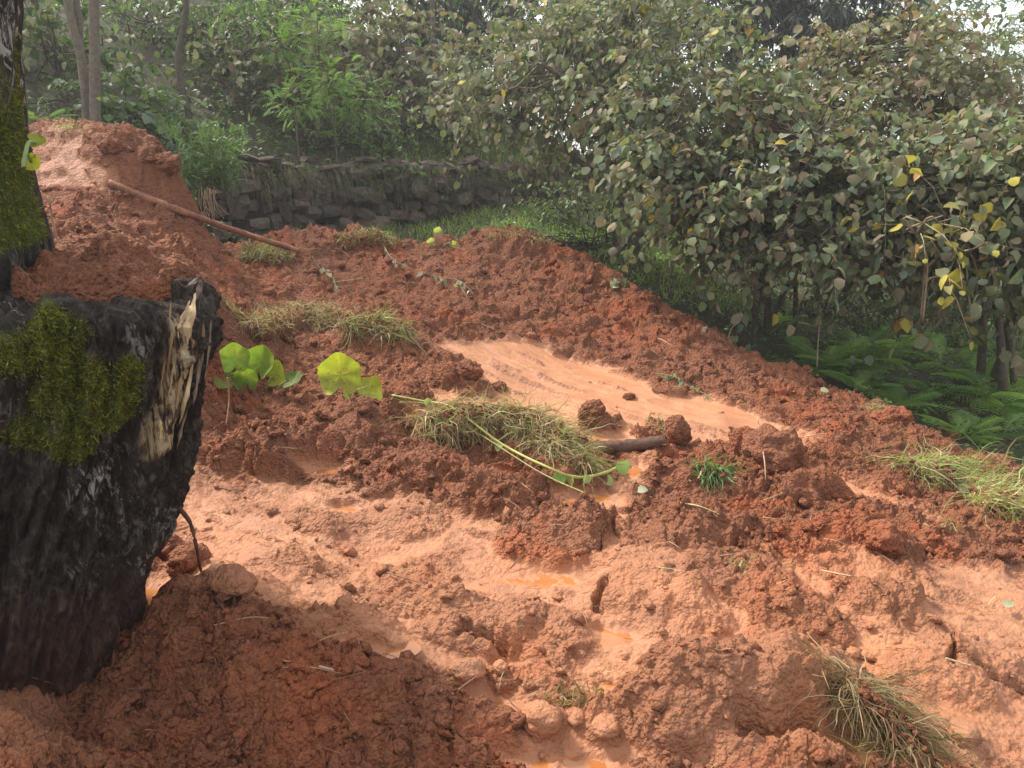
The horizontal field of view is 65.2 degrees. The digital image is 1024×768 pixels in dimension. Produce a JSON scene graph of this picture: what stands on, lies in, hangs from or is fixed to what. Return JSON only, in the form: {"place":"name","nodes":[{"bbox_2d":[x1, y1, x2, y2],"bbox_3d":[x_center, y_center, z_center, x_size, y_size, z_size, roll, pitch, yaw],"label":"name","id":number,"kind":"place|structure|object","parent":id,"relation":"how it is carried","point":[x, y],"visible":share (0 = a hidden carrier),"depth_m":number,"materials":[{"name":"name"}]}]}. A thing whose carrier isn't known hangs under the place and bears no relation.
{"place":"outdoors","nodes":[
{"label":"outdoors","id":0,"kind":"place"},
{"bbox_2d":[22,0,1023,473],"bbox_3d":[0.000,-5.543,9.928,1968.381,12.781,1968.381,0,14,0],"label":"ground","id":1,"kind":"structure","parent":0,"point":[718,320],"depth_m":10.14,"materials":[{"name":"plant"}]},
{"bbox_2d":[63,0,100,121],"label":"forest tree","id":2,"kind":"object","parent":1,"relation":"on","point":[90,87],"visible":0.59,"depth_m":8.23,"materials":[{"name":"brown plant"}]},
{"bbox_2d":[25,60,150,120],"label":"shrub","id":3,"kind":"object","parent":1,"relation":"on","point":[39,98],"visible":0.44,"depth_m":9.09,"materials":[{"name":"green plant"}]},
{"bbox_2d":[22,0,190,110],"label":"shrub","id":4,"kind":"object","parent":1,"relation":"on","point":[39,32],"visible":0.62,"depth_m":9.61,"materials":[{"name":"green plant"}]},
{"bbox_2d":[0,0,223,696],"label":"old tree","id":5,"kind":"object","parent":1,"relation":"on","point":[101,420],"visible":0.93,"depth_m":2.33,"materials":[{"name":"black plant"}]},
{"bbox_2d":[21,133,46,169],"bbox_3d":[-1.302,-0.630,2.169,0.055,0.100,0.126,-2,15,-6],"label":"leafy sprout","id":6,"kind":"object","parent":5,"relation":"attached to","point":[30,161],"visible":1,"depth_m":2.16,"materials":[{"name":"green plant"}]},
{"bbox_2d":[55,62,212,160],"bbox_3d":[-4.497,-2.867,9.392,1.944,1.674,1.643,0,14,0],"label":"shrub","id":7,"kind":"object","parent":1,"relation":"on","point":[129,108],"visible":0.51,"depth_m":9.18,"materials":[{"name":"green plant"}]},
{"bbox_2d":[62,0,237,62],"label":"shrub","id":8,"kind":"object","parent":1,"relation":"on","point":[154,21],"visible":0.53,"depth_m":11.35,"materials":[{"name":"green plant"}]},
{"bbox_2d":[82,0,266,127],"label":"forest tree","id":9,"kind":"object","parent":1,"relation":"on","point":[186,13],"visible":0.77,"depth_m":9.73,"materials":[{"name":"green plant"}]},
{"bbox_2d":[157,112,256,195],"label":"feathery bush","id":10,"kind":"object","parent":1,"relation":"on","point":[212,173],"visible":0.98,"depth_m":7.85,"materials":[{"name":"green plant"}]},
{"bbox_2d":[122,0,322,87],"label":"shrub","id":11,"kind":"object","parent":1,"relation":"on","point":[257,38],"visible":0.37,"depth_m":11.57,"materials":[{"name":"green plant"}]},
{"bbox_2d":[210,0,291,82],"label":"sapling","id":12,"kind":"object","parent":1,"relation":"on","point":[247,4],"visible":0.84,"depth_m":11.18,"materials":[{"name":"green plant"}]},
{"bbox_2d":[205,73,319,124],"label":"shrub","id":13,"kind":"object","parent":1,"relation":"on","point":[211,99],"visible":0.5,"depth_m":10.32,"materials":[{"name":"green plant"}]},
{"bbox_2d":[165,9,365,149],"bbox_3d":[-3.323,-4.036,10.984,2.604,2.062,2.201,-8,16,-28],"label":"shrub","id":14,"kind":"object","parent":1,"relation":"on","point":[229,63],"visible":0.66,"depth_m":10.67,"materials":[{"name":"green plant"}]},
{"bbox_2d":[250,16,310,140],"bbox_3d":[-2.992,-3.893,10.448,0.743,1.599,0.827,0,14,0],"label":"sapling","id":15,"kind":"object","parent":1,"relation":"on","point":[280,51],"visible":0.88,"depth_m":10.33,"materials":[{"name":"green plant"}]},
{"bbox_2d":[211,0,370,68],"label":"shrub","id":16,"kind":"object","parent":1,"relation":"on","point":[300,13],"visible":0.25,"depth_m":12.30,"materials":[{"name":"green plant"}]},
{"bbox_2d":[257,62,329,163],"bbox_3d":[-2.673,-3.264,9.841,0.820,1.272,0.806,-9,17,-32],"label":"sapling","id":17,"kind":"object","parent":1,"relation":"on","point":[285,84],"visible":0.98,"depth_m":9.75,"materials":[{"name":"green plant"}]},
{"bbox_2d":[278,0,361,144],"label":"sapling","id":18,"kind":"object","parent":1,"relation":"on","point":[312,29],"visible":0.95,"depth_m":10.47,"materials":[{"name":"green plant"}]},
{"bbox_2d":[268,108,385,162],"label":"shrub","id":19,"kind":"object","parent":1,"relation":"on","point":[347,126],"visible":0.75,"depth_m":10.55,"materials":[{"name":"green plant"}]},
{"bbox_2d":[285,46,375,163],"bbox_3d":[-2.266,-3.465,10.138,1.066,1.542,0.955,0,14,0],"label":"sapling","id":20,"kind":"object","parent":1,"relation":"on","point":[333,79],"visible":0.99,"depth_m":10.06,"materials":[{"name":"green plant"}]},
{"bbox_2d":[22,0,660,226],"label":"undergrowth","id":21,"kind":"object","parent":1,"relation":"on","point":[139,96],"visible":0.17,"depth_m":10.93,"materials":[{"name":"green plant"}]},
{"bbox_2d":[320,72,401,155],"bbox_3d":[-1.957,-3.431,10.478,1.009,1.252,0.856,-6,16,-21],"label":"sapling","id":22,"kind":"object","parent":1,"relation":"on","point":[360,104],"visible":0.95,"depth_m":10.41,"materials":[{"name":"green plant"}]},
{"bbox_2d":[306,71,447,162],"bbox_3d":[-1.982,-3.482,11.338,2.075,1.768,1.914,4,15,15],"label":"shrub","id":23,"kind":"object","parent":1,"relation":"on","point":[387,124],"visible":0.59,"depth_m":11.04,"materials":[{"name":"green plant"}]},
{"bbox_2d":[282,0,491,158],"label":"hazel shrub","id":24,"kind":"object","parent":1,"relation":"on","point":[411,76],"visible":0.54,"depth_m":11.92,"materials":[{"name":"green plant"}]},
{"bbox_2d":[177,151,611,243],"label":"retaining wall","id":25,"kind":"structure","parent":1,"relation":"on","point":[337,216],"depth_m":10.16,"materials":[{"name":"stone"}]},
{"bbox_2d":[171,149,576,242],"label":"grass","id":26,"kind":"structure","parent":25,"relation":"on","point":[468,207],"depth_m":10.69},
{"bbox_2d":[183,161,597,222],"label":"hanging roots","id":27,"kind":"object","parent":25,"relation":"hanging from","point":[268,180],"visible":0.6,"depth_m":10.17,"materials":[{"name":"brown plant"}]},
{"bbox_2d":[184,163,599,214],"bbox_3d":[-1.236,-2.498,10.727,7.032,0.873,0.188,-12,19,-39],"label":"creeper","id":28,"kind":"object","parent":25,"relation":"attached to","point":[324,181],"visible":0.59,"depth_m":10.10,"materials":[{"name":"green plant"}]},
{"bbox_2d":[331,146,460,225],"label":"shrub","id":29,"kind":"object","parent":1,"relation":"on","point":[422,173],"visible":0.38,"depth_m":10.47,"materials":[{"name":"green plant"}]},
{"bbox_2d":[291,0,515,49],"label":"broadleaf tree","id":30,"kind":"object","parent":1,"relation":"on","point":[420,6],"visible":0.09,"depth_m":15.40,"materials":[{"name":"green plant"}]},
{"bbox_2d":[373,85,491,158],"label":"shrub","id":31,"kind":"object","parent":1,"relation":"on","point":[436,132],"visible":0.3,"depth_m":11.75,"materials":[{"name":"green plant"}]},
{"bbox_2d":[359,0,505,75],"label":"forest tree","id":32,"kind":"object","parent":1,"relation":"on","point":[432,8],"visible":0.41,"depth_m":13.11,"materials":[{"name":"green plant"}]},
{"bbox_2d":[403,0,492,109],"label":"forest tree","id":33,"kind":"object","parent":1,"relation":"on","point":[451,21],"visible":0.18,"depth_m":13.37,"materials":[{"name":"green plant"}]},
{"bbox_2d":[388,0,539,93],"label":"tree","id":34,"kind":"object","parent":1,"relation":"on","point":[480,22],"visible":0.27,"depth_m":14.25,"materials":[{"name":"green plant"}]},
{"bbox_2d":[402,85,584,166],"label":"grass","id":35,"kind":"structure","parent":1,"relation":"on","point":[429,143],"depth_m":12.17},
{"bbox_2d":[0,118,1023,767],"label":"mudflow","id":36,"kind":"object","parent":1,"relation":"on","point":[466,542],"visible":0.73,"depth_m":3.34,"materials":[{"name":"soil"}]},
{"bbox_2d":[97,138,127,155],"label":"mud clod","id":37,"kind":"object","parent":36,"relation":"on","point":[111,146],"visible":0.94,"depth_m":6.11,"materials":[{"name":"soil"}]},
{"bbox_2d":[10,226,226,404],"bbox_3d":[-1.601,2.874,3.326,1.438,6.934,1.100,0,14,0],"label":"mud heap","id":38,"kind":"object","parent":36,"relation":"on","point":[104,265],"visible":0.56,"depth_m":2.43,"materials":[{"name":"soil"}]},
{"bbox_2d":[155,151,181,175],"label":"mud clod","id":39,"kind":"object","parent":36,"relation":"on","point":[167,162],"visible":0.96,"depth_m":6.19,"materials":[{"name":"soil"}]},
{"bbox_2d":[166,542,211,576],"bbox_3d":[-1.288,0.695,3.176,0.130,0.125,0.180,6,16,21],"label":"mud clod","id":40,"kind":"object","parent":36,"relation":"on","point":[183,559],"visible":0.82,"depth_m":3.13,"materials":[{"name":"soil"}]},
{"bbox_2d":[178,506,223,608],"bbox_3d":[-1.033,0.571,2.653,0.104,0.365,0.383,-11,18,-36],"label":"root","id":41,"kind":"object","parent":36,"relation":"on","point":[184,514],"visible":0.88,"depth_m":2.71,"materials":[{"name":"brown plant"}]},
{"bbox_2d":[107,179,300,252],"bbox_3d":[-2.392,-1.315,6.385,1.435,0.622,0.310,-9,17,-31],"label":"fallen pole","id":42,"kind":"object","parent":36,"relation":"on","point":[175,209],"visible":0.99,"depth_m":6.22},
{"bbox_2d":[206,563,257,596],"bbox_3d":[-0.953,0.666,2.719,0.212,0.094,0.134,9,17,30],"label":"mud clod","id":43,"kind":"object","parent":36,"relation":"on","point":[235,580],"visible":0.99,"depth_m":2.67,"materials":[{"name":"soil"}]},
{"bbox_2d":[214,342,301,392],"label":"pumpkin plant","id":44,"kind":"object","parent":36,"relation":"on","point":[249,364],"visible":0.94,"depth_m":4.74,"materials":[{"name":"green plant"}]},
{"bbox_2d":[230,237,297,267],"bbox_3d":[-2.126,-1.121,6.910,0.650,0.336,0.505,0,14,0],"label":"grass sod","id":45,"kind":"object","parent":36,"relation":"on","point":[268,256],"depth_m":6.86,"materials":[{"name":"plant"}]},
{"bbox_2d":[220,286,360,346],"bbox_3d":[-1.670,-0.528,5.615,0.761,0.546,1.422,8,17,29],"label":"grass sod","id":46,"kind":"object","parent":36,"relation":"on","point":[286,320],"depth_m":5.59,"materials":[{"name":"plant"}]},
{"bbox_2d":[317,352,361,399],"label":"pumpkin plant","id":47,"kind":"object","parent":36,"relation":"on","point":[336,371],"visible":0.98,"depth_m":4.41,"materials":[{"name":"green plant"}]},
{"bbox_2d":[343,374,381,399],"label":"pumpkin plant","id":48,"kind":"object","parent":36,"relation":"on","point":[374,387],"visible":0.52,"depth_m":4.61,"materials":[{"name":"green plant"}]},
{"bbox_2d":[332,222,405,252],"bbox_3d":[-1.310,-1.320,7.185,0.712,0.302,0.400,-4,15,-14],"label":"grass sod","id":49,"kind":"object","parent":36,"relation":"on","point":[363,238],"depth_m":7.15,"materials":[{"name":"plant"}]},
{"bbox_2d":[317,291,427,352],"bbox_3d":[-0.979,-0.469,5.664,0.827,0.470,0.719,0,14,0],"label":"grass sod","id":50,"kind":"object","parent":36,"relation":"on","point":[354,325],"depth_m":5.59,"materials":[{"name":"plant"}]},
{"bbox_2d":[447,657,485,686],"bbox_3d":[-0.147,0.929,2.590,0.133,0.085,0.108,-3,15,-12],"label":"mud clod","id":51,"kind":"object","parent":36,"relation":"on","point":[461,671],"visible":0.94,"depth_m":2.56,"materials":[{"name":"soil"}]},
{"bbox_2d":[454,359,483,379],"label":"mud clod","id":52,"kind":"object","parent":36,"relation":"on","point":[468,369],"visible":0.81,"depth_m":5.26,"materials":[{"name":"soil"}]},
{"bbox_2d":[373,368,615,467],"bbox_3d":[-0.081,0.167,4.348,1.316,0.509,0.874,3,15,12],"label":"grass sod","id":53,"kind":"object","parent":36,"relation":"on","point":[443,421],"depth_m":4.28,"materials":[{"name":"plant"}]},
{"bbox_2d":[392,394,629,486],"bbox_3d":[-0.076,0.301,4.132,1.346,0.324,0.345,5,15,18],"label":"plant stem","id":54,"kind":"object","parent":53,"relation":"on","point":[560,476],"visible":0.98,"depth_m":4.05,"materials":[{"name":"green plant"}]},
{"bbox_2d":[0,120,1021,767],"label":"straw litter","id":55,"kind":"object","parent":36,"relation":"on","point":[576,584],"visible":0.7,"depth_m":2.98,"materials":[{"name":"beige plant"}]},
{"bbox_2d":[0,118,1023,767],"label":"mud crumbs","id":56,"kind":"object","parent":36,"relation":"on","point":[100,756],"visible":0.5,"depth_m":2.84,"materials":[{"name":"soil"}]},
{"bbox_2d":[465,575,575,590],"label":"puddle water","id":57,"kind":"structure","parent":36,"relation":"on","point":[543,580],"depth_m":3.20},
{"bbox_2d":[521,700,561,738],"bbox_3d":[0.085,0.993,2.373,0.119,0.096,0.111,-2,15,-6],"label":"mud clod","id":58,"kind":"object","parent":36,"relation":"on","point":[543,720],"visible":0.9,"depth_m":2.33,"materials":[{"name":"soil"}]},
{"bbox_2d":[530,675,608,719],"bbox_3d":[0.169,0.951,2.476,0.249,0.148,0.237,0,14,0],"label":"grass sod","id":59,"kind":"object","parent":36,"relation":"on","point":[579,691],"depth_m":2.48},
{"bbox_2d":[532,757,606,767],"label":"puddle water","id":60,"kind":"structure","parent":36,"relation":"on","point":[569,762],"depth_m":2.31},
{"bbox_2d":[501,382,647,495],"bbox_3d":[0.272,0.260,4.220,0.622,0.437,0.930,-8,17,-29],"label":"grass sod","id":61,"kind":"object","parent":36,"relation":"on","point":[582,459],"depth_m":4.09,"materials":[{"name":"plant"}]},
{"bbox_2d":[577,399,607,429],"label":"mud clod","id":62,"kind":"object","parent":36,"relation":"on","point":[598,406],"visible":0.9,"depth_m":4.73,"materials":[{"name":"soil"}]},
{"bbox_2d":[590,712,620,739],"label":"mud clod","id":63,"kind":"object","parent":36,"relation":"on","point":[605,726],"visible":1,"depth_m":2.33,"materials":[{"name":"soil"}]},
{"bbox_2d":[600,629,632,647],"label":"puddle water","id":64,"kind":"structure","parent":36,"relation":"on","point":[612,639],"depth_m":2.81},
{"bbox_2d":[585,435,666,453],"bbox_3d":[0.574,0.352,4.441,0.569,0.122,0.098,-1,15,-4],"label":"sunken log","id":65,"kind":"object","parent":36,"relation":"on","point":[640,444],"visible":0.52,"depth_m":4.42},
{"bbox_2d":[664,414,692,446],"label":"mud clod","id":66,"kind":"object","parent":36,"relation":"on","point":[677,430],"visible":0.89,"depth_m":4.55,"materials":[{"name":"soil"}]},
{"bbox_2d":[675,436,753,497],"bbox_3d":[1.000,0.399,3.978,0.402,0.263,0.334,0,14,0],"label":"grass sod","id":67,"kind":"object","parent":36,"relation":"on","point":[710,472],"depth_m":3.97,"materials":[{"name":"plant"}]},
{"bbox_2d":[741,423,805,475],"bbox_3d":[1.381,0.361,4.263,0.326,0.275,0.374,10,17,33],"label":"mud clod","id":68,"kind":"object","parent":36,"relation":"on","point":[783,450],"visible":0.88,"depth_m":4.16,"materials":[{"name":"soil"}]},
{"bbox_2d":[757,615,1007,767],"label":"grass sod","id":69,"kind":"object","parent":36,"relation":"on","point":[880,713],"depth_m":2.33,"materials":[{"name":"plant"}]},
{"bbox_2d":[864,518,905,558],"bbox_3d":[1.557,0.652,3.349,0.218,0.158,0.187,-11,18,-36],"label":"mud clod","id":70,"kind":"object","parent":36,"relation":"on","point":[886,536],"visible":0.89,"depth_m":3.29,"materials":[{"name":"soil"}]},
{"bbox_2d":[870,405,913,426],"bbox_3d":[2.451,0.216,5.151,0.249,0.161,0.198,-2,15,-6],"label":"mud clod","id":71,"kind":"object","parent":36,"relation":"on","point":[888,414],"visible":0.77,"depth_m":5.10,"materials":[{"name":"soil"}]},
{"bbox_2d":[855,425,1023,528],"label":"grass sod","id":72,"kind":"object","parent":36,"relation":"on","point":[992,491],"depth_m":4.19,"materials":[{"name":"plant"}]},
{"bbox_2d":[946,717,981,747],"bbox_3d":[1.337,1.032,2.373,0.108,0.068,0.092,-12,19,-38],"label":"mud clod","id":73,"kind":"object","parent":36,"relation":"on","point":[961,723],"visible":0.72,"depth_m":2.34,"materials":[{"name":"soil"}]},
{"bbox_2d":[966,453,1023,491],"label":"mud clod","id":74,"kind":"object","parent":36,"relation":"on","point":[1011,464],"visible":0.32,"depth_m":4.35,"materials":[{"name":"soil"}]},
{"bbox_2d":[496,155,642,235],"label":"shrub","id":75,"kind":"object","parent":1,"relation":"on","point":[573,203],"visible":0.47,"depth_m":10.48,"materials":[{"name":"green plant"}]},
{"bbox_2d":[363,197,782,332],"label":"grass","id":76,"kind":"structure","parent":1,"relation":"on","point":[649,279],"depth_m":10.08,"materials":[{"name":"plant"}]},
{"bbox_2d":[398,0,787,271],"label":"hazel shrub","id":77,"kind":"object","parent":1,"relation":"on","point":[562,74],"visible":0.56,"depth_m":8.03,"materials":[{"name":"green plant"}]},
{"bbox_2d":[517,199,679,278],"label":"shrub","id":78,"kind":"object","parent":1,"relation":"on","point":[577,243],"visible":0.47,"depth_m":8.77,"materials":[{"name":"green plant"}]},
{"bbox_2d":[475,0,811,149],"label":"broadleaf tree","id":79,"kind":"object","parent":1,"relation":"on","point":[531,15],"visible":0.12,"depth_m":12.39,"materials":[{"name":"green plant"}]},
{"bbox_2d":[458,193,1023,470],"bbox_3d":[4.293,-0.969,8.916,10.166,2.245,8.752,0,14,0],"label":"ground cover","id":80,"kind":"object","parent":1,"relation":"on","point":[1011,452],"visible":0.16,"depth_m":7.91,"materials":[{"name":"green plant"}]},
{"bbox_2d":[660,237,827,314],"bbox_3d":[2.457,-1.089,9.228,2.235,1.561,2.053,-11,18,-36],"label":"shrub","id":81,"kind":"object","parent":1,"relation":"on","point":[773,292],"visible":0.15,"depth_m":9.01,"materials":[{"name":"green plant"}]},
{"bbox_2d":[572,26,1005,365],"bbox_3d":[2.161,-1.641,7.023,3.733,2.955,2.664,8,16,27],"label":"hazel shrub","id":82,"kind":"object","parent":1,"relation":"on","point":[724,210],"visible":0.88,"depth_m":6.60,"materials":[{"name":"green plant"}]},
{"bbox_2d":[661,0,929,100],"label":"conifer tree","id":83,"kind":"object","parent":1,"relation":"on","point":[842,18],"visible":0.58,"depth_m":11.87,"materials":[{"name":"green plant"}]},
{"bbox_2d":[655,0,958,126],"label":"broadleaf tree","id":84,"kind":"object","parent":1,"relation":"on","point":[768,59],"visible":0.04,"depth_m":18.20,"materials":[{"name":"green plant"}]},
{"bbox_2d":[768,336,869,374],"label":"fern","id":85,"kind":"object","parent":1,"relation":"on","point":[798,341],"visible":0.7,"depth_m":7.34,"materials":[{"name":"green plant"}]},
{"bbox_2d":[744,269,923,342],"bbox_3d":[3.426,-0.766,8.982,2.512,1.412,2.209,0,14,0],"label":"shrub","id":86,"kind":"object","parent":1,"relation":"on","point":[811,310],"visible":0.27,"depth_m":8.68,"materials":[{"name":"green plant"}]},
{"bbox_2d":[777,339,894,378],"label":"fern","id":87,"kind":"object","parent":1,"relation":"on","point":[855,342],"visible":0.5,"depth_m":7.27,"materials":[{"name":"green plant"}]},
{"bbox_2d":[795,344,889,368],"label":"fern","id":88,"kind":"object","parent":1,"relation":"on","point":[831,349],"visible":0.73,"depth_m":7.19,"materials":[{"name":"green plant"}]},
{"bbox_2d":[819,369,902,401],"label":"fern","id":89,"kind":"object","parent":1,"relation":"on","point":[860,374],"visible":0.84,"depth_m":6.88,"materials":[{"name":"green plant"}]},
{"bbox_2d":[816,330,913,364],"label":"fern","id":90,"kind":"object","parent":1,"relation":"on","point":[879,334],"visible":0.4,"depth_m":8.09,"materials":[{"name":"green plant"}]},
{"bbox_2d":[724,0,1023,318],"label":"hazel shrub","id":91,"kind":"object","parent":1,"relation":"on","point":[917,88],"visible":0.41,"depth_m":7.78,"materials":[{"name":"green plant"}]},
{"bbox_2d":[841,376,941,407],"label":"fern","id":92,"kind":"object","parent":1,"relation":"on","point":[897,390],"visible":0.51,"depth_m":6.76,"materials":[{"name":"green plant"}]},
{"bbox_2d":[764,104,1023,404],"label":"hazel shrub","id":93,"kind":"object","parent":1,"relation":"on","point":[985,170],"visible":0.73,"depth_m":6.01,"materials":[{"name":"green plant"}]},
{"bbox_2d":[824,155,1023,358],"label":"hazel branch","id":94,"kind":"object","parent":93,"relation":"attached to","point":[955,276],"visible":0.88,"depth_m":5.73,"materials":[{"name":"yellow plant"}]},
{"bbox_2d":[799,275,1023,354],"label":"shrub","id":95,"kind":"object","parent":1,"relation":"on","point":[875,323],"visible":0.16,"depth_m":8.71,"materials":[{"name":"green plant"}]},
{"bbox_2d":[837,0,1023,144],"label":"broadleaf tree","id":96,"kind":"object","parent":1,"relation":"on","point":[978,4],"visible":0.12,"depth_m":21.68,"materials":[{"name":"green plant"}]},
{"bbox_2d":[877,372,1006,418],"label":"fern","id":97,"kind":"object","parent":1,"relation":"on","point":[923,387],"visible":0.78,"depth_m":6.88,"materials":[{"name":"green plant"}]},
{"bbox_2d":[894,333,995,372],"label":"fern","id":98,"kind":"object","parent":1,"relation":"on","point":[936,342],"visible":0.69,"depth_m":7.85,"materials":[{"name":"green plant"}]},
{"bbox_2d":[891,285,1023,360],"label":"shrub","id":99,"kind":"object","parent":1,"relation":"on","point":[951,320],"visible":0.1,"depth_m":8.48,"materials":[{"name":"green plant"}]},
{"bbox_2d":[914,412,1005,445],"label":"fern","id":100,"kind":"object","parent":1,"relation":"on","point":[957,420],"visible":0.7,"depth_m":6.50,"materials":[{"name":"green plant"}]},
{"bbox_2d":[940,415,1003,443],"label":"fern","id":101,"kind":"object","parent":1,"relation":"on","point":[995,418],"visible":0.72,"depth_m":6.37,"materials":[{"name":"green plant"}]},
{"bbox_2d":[929,371,1023,414],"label":"fern","id":102,"kind":"object","parent":1,"relation":"on","point":[1015,394],"visible":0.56,"depth_m":6.94,"materials":[{"name":"green plant"}]},
{"bbox_2d":[930,362,1023,406],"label":"fern","id":103,"kind":"object","parent":1,"relation":"on","point":[959,375],"visible":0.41,"depth_m":7.20,"materials":[{"name":"green plant"}]},
{"bbox_2d":[934,402,1023,444],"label":"fern","id":104,"kind":"object","parent":1,"relation":"on","point":[1015,416],"visible":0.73,"depth_m":6.57,"materials":[{"name":"green plant"}]},
{"bbox_2d":[949,368,1023,413],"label":"fern","id":105,"kind":"object","parent":1,"relation":"on","point":[1015,408],"visible":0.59,"depth_m":7.10,"materials":[{"name":"green plant"}]},
{"bbox_2d":[958,0,1023,116],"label":"broadleaf tree","id":106,"kind":"object","parent":1,"relation":"on","point":[1018,31],"visible":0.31,"depth_m":13.06,"materials":[{"name":"green plant"}]},
{"bbox_2d":[333,0,1023,174],"label":"sky","id":107,"kind":"structure","parent":0,"point":[997,10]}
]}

